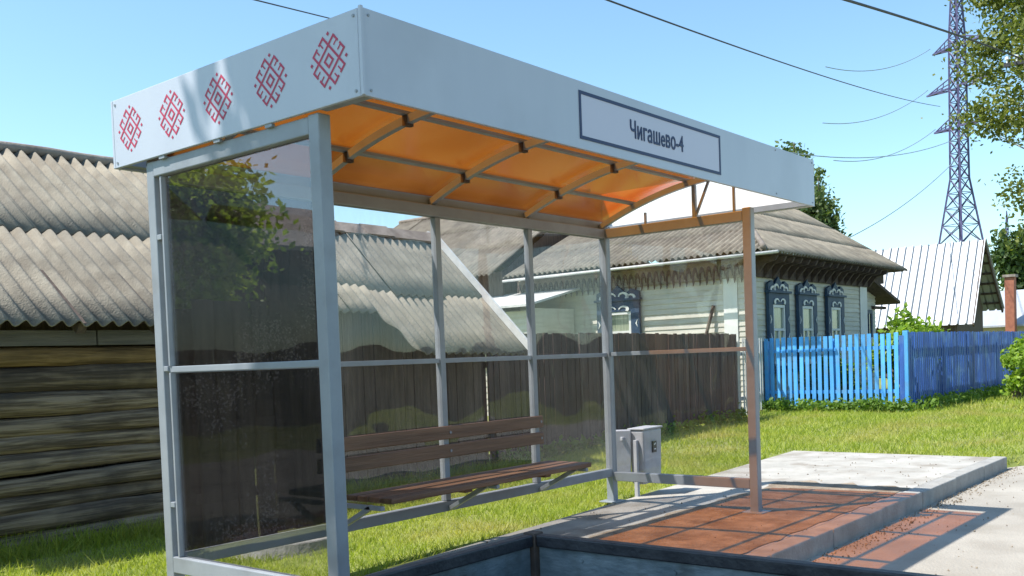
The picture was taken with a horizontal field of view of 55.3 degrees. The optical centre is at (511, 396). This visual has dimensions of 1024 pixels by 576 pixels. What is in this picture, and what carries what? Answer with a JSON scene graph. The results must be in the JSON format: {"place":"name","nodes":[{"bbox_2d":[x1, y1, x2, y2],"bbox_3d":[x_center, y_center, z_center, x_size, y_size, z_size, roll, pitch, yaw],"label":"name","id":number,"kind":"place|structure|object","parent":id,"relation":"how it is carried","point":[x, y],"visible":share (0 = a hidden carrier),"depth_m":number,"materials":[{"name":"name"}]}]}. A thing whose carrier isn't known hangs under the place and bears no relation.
{"place":"outdoors","nodes":[
{"label":"outdoors","id":0,"kind":"place"},
{"bbox_2d":[254,0,328,18],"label":"overhead wire","id":1,"kind":"object","parent":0,"point":[290,8],"visible":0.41,"depth_m":13.61,"materials":[{"name":"black metal"}]},
{"bbox_2d":[301,220,527,486],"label":"plank shed","id":2,"kind":"structure","parent":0,"point":[385,293],"depth_m":10.69,"materials":[{"name":"wood"}]},
{"bbox_2d":[0,377,1023,575],"bbox_3d":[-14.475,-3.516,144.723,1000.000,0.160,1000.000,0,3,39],"label":"ground","id":3,"kind":"structure","parent":0,"point":[1015,463],"depth_m":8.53,"materials":[{"name":"green plant"}]},
{"bbox_2d":[0,141,282,551],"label":"log barn","id":4,"kind":"structure","parent":3,"relation":"on","point":[79,428],"depth_m":7.71,"materials":[{"name":"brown wood"}]},
{"bbox_2d":[231,537,326,560],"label":"curb","id":5,"kind":"structure","parent":3,"relation":"on","point":[309,546],"depth_m":6.55,"materials":[{"name":"concrete"}]},
{"bbox_2d":[485,288,580,415],"bbox_3d":[-0.510,-1.038,23.637,4.000,2.950,2.050,0,3,39],"label":"lean to","id":6,"kind":"object","parent":3,"relation":"on","point":[550,320],"visible":0.04,"depth_m":22.57,"materials":[{"name":"beige"}]},
{"bbox_2d":[480,333,737,466],"bbox_3d":[1.939,-0.081,15.126,0.174,1.791,8.212,-1,3,34],"label":"plank fence","id":7,"kind":"object","parent":3,"relation":"on","point":[656,389],"visible":0.6,"depth_m":14.37,"materials":[{"name":"brown wood"}]},
{"bbox_2d":[705,305,714,333],"bbox_3d":[4.030,-0.814,20.893,0.720,2.244,0.070,-3,2,-14],"label":"wooden plank","id":8,"kind":"object","parent":7,"relation":"attached to","point":[709,319],"visible":0.36,"depth_m":20.89,"materials":[{"name":"wood"}]},
{"bbox_2d":[502,209,907,408],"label":"wooden house","id":9,"kind":"structure","parent":3,"relation":"on","point":[825,280],"depth_m":22.22,"materials":[{"name":"beige wood"}]},
{"bbox_2d":[594,286,641,343],"bbox_3d":[2.441,-1.583,22.430,1.242,1.910,0.120,0,3,39],"label":"window","id":10,"kind":"structure","parent":9,"relation":"in","point":[623,322],"depth_m":22.32,"materials":[{"name":"wood"}]},
{"bbox_2d":[765,277,792,373],"bbox_3d":[5.821,-1.555,21.252,0.120,2.090,1.134,0,3,39],"label":"window","id":11,"kind":"structure","parent":9,"relation":"in","point":[777,316],"depth_m":21.23,"materials":[{"name":"blue wood"}]},
{"bbox_2d":[795,279,819,370],"bbox_3d":[6.809,-1.637,22.456,0.120,2.090,1.134,0,3,39],"label":"window","id":12,"kind":"structure","parent":9,"relation":"in","point":[806,294],"depth_m":22.40,"materials":[{"name":"blue wood"}]},
{"bbox_2d":[824,282,846,363],"bbox_3d":[7.898,-1.727,23.784,0.120,2.090,1.134,0,3,39],"label":"window","id":13,"kind":"structure","parent":9,"relation":"in","point":[834,296],"depth_m":23.76,"materials":[{"name":"blue wood"}]},
{"bbox_2d":[867,310,872,336],"bbox_3d":[9.537,-1.966,26.406,0.050,0.750,1.110,0,3,39],"label":"window","id":14,"kind":"structure","parent":9,"relation":"in","point":[870,312],"depth_m":26.73,"materials":[{"name":"wood"}]},
{"bbox_2d":[487,383,1009,465],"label":"weeds","id":15,"kind":"object","parent":3,"relation":"on","point":[783,404],"visible":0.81,"depth_m":18.76,"materials":[{"name":"green plant"}]},
{"bbox_2d":[736,338,763,414],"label":"picket gate","id":16,"kind":"structure","parent":3,"relation":"on","point":[760,365],"depth_m":18.75,"materials":[{"name":"white wood"}]},
{"bbox_2d":[775,139,829,196],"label":"poplar tree","id":17,"kind":"object","parent":3,"relation":"on","point":[818,170],"visible":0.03,"depth_m":55.78,"materials":[{"name":"green plant"}]},
{"bbox_2d":[798,179,851,236],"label":"poplar tree","id":18,"kind":"object","parent":3,"relation":"on","point":[818,212],"visible":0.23,"depth_m":42.12,"materials":[{"name":"green plant"}]},
{"bbox_2d":[793,354,867,402],"bbox_3d":[6.720,-0.295,20.728,1.618,1.273,1.035,-1,2,19],"label":"shrub","id":19,"kind":"object","parent":3,"relation":"on","point":[841,377],"visible":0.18,"depth_m":20.51,"materials":[{"name":"green plant"}]},
{"bbox_2d":[764,331,909,410],"bbox_3d":[6.543,-0.399,19.873,3.005,1.730,0.185,0,3,39],"label":"picket fence","id":20,"kind":"object","parent":3,"relation":"on","point":[835,391],"visible":0.73,"depth_m":19.81,"materials":[{"name":"blue paint"}]},
{"bbox_2d":[866,325,940,395],"bbox_3d":[8.237,-0.615,20.753,1.639,1.786,1.388,0,3,39],"label":"shrub","id":21,"kind":"object","parent":3,"relation":"on","point":[899,329],"visible":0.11,"depth_m":20.63,"materials":[{"name":"green plant"}]},
{"bbox_2d":[884,298,949,381],"bbox_3d":[9.146,-1.045,22.238,1.574,2.470,1.928,0,3,39],"label":"shrub","id":22,"kind":"object","parent":3,"relation":"on","point":[909,323],"visible":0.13,"depth_m":22.33,"materials":[{"name":"green plant"}]},
{"bbox_2d":[926,0,987,243],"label":"lattice pylon","id":23,"kind":"object","parent":3,"relation":"on","point":[957,89],"visible":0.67,"depth_m":134.56,"materials":[{"name":"grey metal"}]},
{"bbox_2d":[606,0,939,106],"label":"overhead wire","id":24,"kind":"object","parent":23,"relation":"hanging from","point":[619,4],"visible":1,"depth_m":21.09,"materials":[{"name":"black metal"}]},
{"bbox_2d":[824,90,927,123],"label":"overhead wire","id":25,"kind":"object","parent":23,"relation":"hanging from","point":[874,118],"visible":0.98,"depth_m":125.06,"materials":[{"name":"grey metal"}]},
{"bbox_2d":[825,49,929,70],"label":"overhead wire","id":26,"kind":"object","parent":23,"relation":"hanging from","point":[878,69],"visible":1,"depth_m":125.62,"materials":[{"name":"grey metal"}]},
{"bbox_2d":[791,134,965,157],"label":"overhead wire","id":27,"kind":"object","parent":23,"relation":"hanging from","point":[873,157],"visible":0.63,"depth_m":55.86,"materials":[{"name":"grey metal"}]},
{"bbox_2d":[833,129,935,161],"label":"overhead wire","id":28,"kind":"object","parent":23,"relation":"hanging from","point":[887,155],"visible":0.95,"depth_m":124.23,"materials":[{"name":"grey metal"}]},
{"bbox_2d":[849,154,960,237],"bbox_3d":[13.849,-7.231,35.758,0.033,5.482,17.017,0,3,41],"label":"overhead wire","id":29,"kind":"object","parent":23,"relation":"hanging from","point":[909,200],"visible":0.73,"depth_m":37.24,"materials":[{"name":"grey metal"}]},
{"bbox_2d":[899,331,1023,409],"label":"picket fence","id":30,"kind":"object","parent":3,"relation":"on","point":[969,360],"visible":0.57,"depth_m":21.09,"materials":[{"name":"blue paint"}]},
{"bbox_2d":[921,0,1023,254],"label":"birch tree","id":31,"kind":"object","parent":3,"relation":"on","point":[1000,42],"visible":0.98,"depth_m":23.02,"materials":[{"name":"green plant"}]},
{"bbox_2d":[983,274,1023,331],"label":"house","id":32,"kind":"structure","parent":3,"relation":"on","point":[1010,318],"depth_m":44.78,"materials":[{"name":"metal"}]},
{"bbox_2d":[988,219,1023,290],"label":"fir tree","id":33,"kind":"object","parent":3,"relation":"on","point":[1005,261],"visible":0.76,"depth_m":52.33,"materials":[{"name":"green plant"}]},
{"bbox_2d":[999,334,1023,399],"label":"shrub","id":34,"kind":"object","parent":3,"relation":"on","point":[1013,358],"visible":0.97,"depth_m":21.11,"materials":[{"name":"green plant"}]},
{"bbox_2d":[1004,54,1023,67],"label":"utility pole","id":35,"kind":"object","parent":3,"relation":"on","point":[1007,64],"visible":0.79,"depth_m":21.18,"materials":[{"name":"concrete"}]},
{"bbox_2d":[0,0,1023,289],"label":"sky","id":36,"kind":"structure","parent":0,"point":[63,63],"materials":[{"name":"blue"}]},
{"bbox_2d":[394,217,649,311],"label":"yard barn","id":37,"kind":"structure","parent":0,"point":[490,257],"depth_m":26.00,"materials":[{"name":"stone"}]},
{"bbox_2d":[368,451,989,574],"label":"pavement","id":38,"kind":"structure","parent":0,"point":[794,466],"depth_m":9.15,"materials":[{"name":"concrete"}]},
{"bbox_2d":[110,5,814,575],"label":"bus shelter","id":39,"kind":"object","parent":38,"relation":"on","point":[256,163],"visible":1,"depth_m":5.48,"materials":[{"name":"grey paint"}]},
{"bbox_2d":[344,415,590,525],"bbox_3d":[-0.267,0.496,6.625,0.464,0.589,2.157,0,3,39],"label":"bench","id":40,"kind":"object","parent":39,"relation":"attached to","point":[479,482],"visible":0.88,"depth_m":6.56,"materials":[{"name":"brown wood"}]},
{"bbox_2d":[616,425,662,496],"bbox_3d":[1.104,0.596,8.799,0.339,0.632,0.533,0,3,39],"label":"trash bin","id":41,"kind":"object","parent":38,"relation":"on","point":[638,449],"visible":0.77,"depth_m":8.66,"materials":[{"name":"grey metal"}]},
{"bbox_2d":[589,480,909,553],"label":"paving tiles","id":42,"kind":"structure","parent":38,"relation":"on","point":[728,525],"depth_m":7.29,"materials":[{"name":"tile"}]},
{"bbox_2d":[806,466,1023,575],"bbox_3d":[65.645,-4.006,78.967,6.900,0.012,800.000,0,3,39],"label":"road","id":43,"kind":"structure","parent":0,"point":[987,548],"depth_m":6.88,"materials":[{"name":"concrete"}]},
{"bbox_2d":[365,530,941,575],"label":"trailer","id":44,"kind":"object","parent":43,"relation":"on","point":[534,553],"visible":1,"depth_m":3.35,"materials":[{"name":"blue metal"}]},
{"bbox_2d":[486,453,1021,574],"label":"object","id":45,"kind":"object","parent":43,"relation":"on","point":[941,503],"visible":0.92,"depth_m":7.96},
{"bbox_2d":[746,456,1006,560],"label":"kerb","id":46,"kind":"structure","parent":43,"relation":"on","point":[812,542],"depth_m":7.47,"materials":[{"name":"concrete"}]},
{"bbox_2d":[843,0,1022,59],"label":"overhead wire","id":47,"kind":"object","parent":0,"point":[902,17],"visible":1,"depth_m":14.57,"materials":[{"name":"black metal"}]},
{"bbox_2d":[875,238,1004,376],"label":"metal roof house","id":48,"kind":"structure","parent":0,"point":[953,287],"depth_m":38.39,"materials":[{"name":"pale corrugated metal sheet roofing"},{"name":"dark wood planks"}]},
{"bbox_2d":[1004,211,1009,290],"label":"lattice pylon","id":49,"kind":"object","parent":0,"point":[1007,229],"visible":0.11,"depth_m":230.22,"materials":[{"name":"grey metal"}]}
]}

